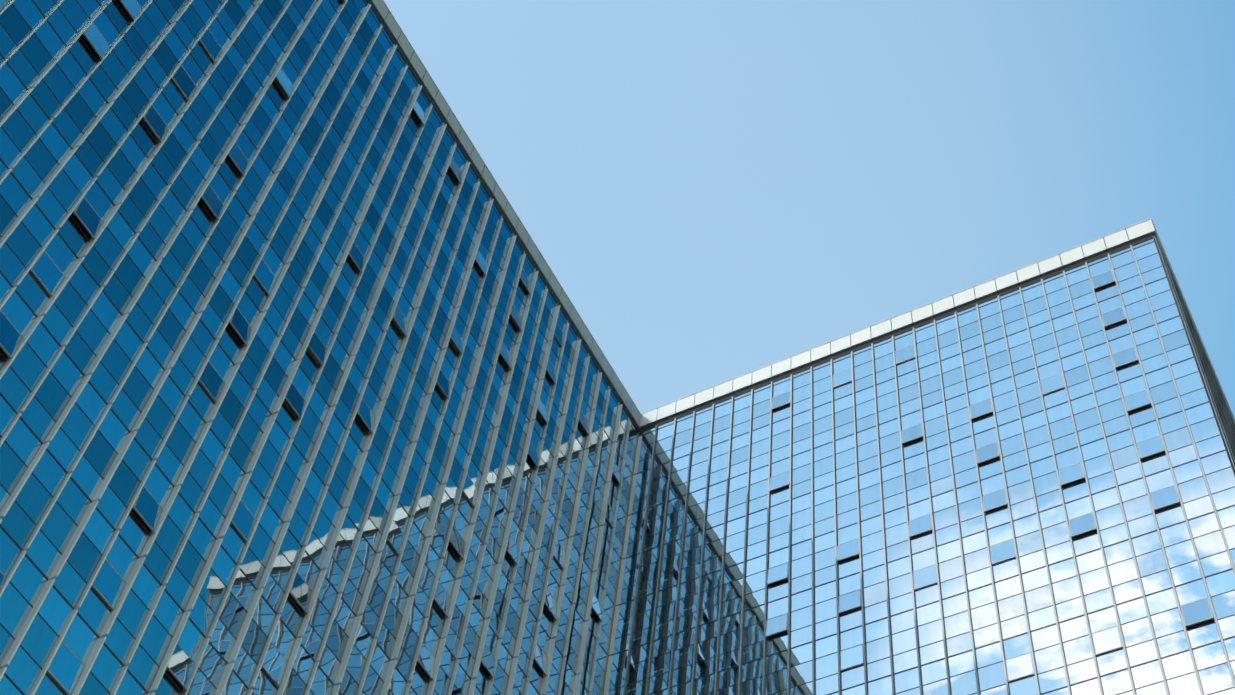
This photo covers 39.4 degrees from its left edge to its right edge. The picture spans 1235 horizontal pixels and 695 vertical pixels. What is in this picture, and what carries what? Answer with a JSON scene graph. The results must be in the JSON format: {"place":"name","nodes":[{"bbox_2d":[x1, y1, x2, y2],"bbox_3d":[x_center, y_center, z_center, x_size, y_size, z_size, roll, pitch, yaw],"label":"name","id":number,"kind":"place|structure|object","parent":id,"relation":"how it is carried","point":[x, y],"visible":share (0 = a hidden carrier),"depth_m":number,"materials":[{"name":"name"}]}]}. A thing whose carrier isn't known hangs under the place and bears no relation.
{"place":"outdoors","nodes":[
{"label":"outdoors","id":0,"kind":"place"},
{"bbox_2d":[0,0,1212,692],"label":"open window","id":1,"kind":"structure","parent":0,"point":[4,354],"depth_m":71.39,"materials":[{"name":"black glass"}]},
{"bbox_2d":[383,0,1234,418],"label":"parapet coping","id":2,"kind":"object","parent":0,"point":[837,338],"visible":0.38,"depth_m":93.48,"materials":[{"name":"grey metal"}]},
{"bbox_2d":[384,0,1234,417],"label":"sky","id":3,"kind":"structure","parent":0,"point":[719,191],"materials":[{"name":"blue"}]},
{"bbox_3d":[-5.937,22.293,14.111,30.190,1.870,55.840,-22,-62,19],"label":"base band","id":4,"kind":"object","parent":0,"visible":0},
{"bbox_2d":[0,0,637,694],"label":"facade frames","id":5,"kind":"structure","parent":4,"relation":"on","point":[214,400],"depth_m":66.32,"materials":[{"name":"grey metal"}]},
{"bbox_2d":[0,0,637,694],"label":"facade glass","id":6,"kind":"object","parent":5,"relation":"in","point":[58,528],"visible":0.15,"depth_m":64.48,"materials":[{"name":"blue glass"}]},
{"bbox_2d":[0,0,641,694],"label":"window mullions","id":7,"kind":"object","parent":5,"relation":"attached to","point":[256,456],"visible":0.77,"depth_m":67.95,"materials":[{"name":"grey metal"}]},
{"bbox_2d":[602,237,1234,694],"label":"window frames","id":8,"kind":"structure","parent":4,"relation":"on","point":[912,571],"depth_m":80.00,"materials":[{"name":"grey metal"}]},
{"bbox_2d":[608,239,1234,694],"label":"facade glass","id":9,"kind":"object","parent":8,"relation":"in","point":[1168,623],"visible":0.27,"depth_m":79.69,"materials":[{"name":"blue glass"}]},
{"label":"ground","id":10,"kind":"structure","parent":0,"visible":0},
{"bbox_2d":[1153,234,1234,475],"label":"side facade","id":11,"kind":"structure","parent":10,"relation":"on","point":[1224,418],"depth_m":83.36,"materials":[{"name":"grey"}]},
{"bbox_2d":[366,0,1234,432],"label":"parapet","id":12,"kind":"structure","parent":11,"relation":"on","point":[1142,232],"depth_m":92.94,"materials":[{"name":"white concrete"}]}
]}

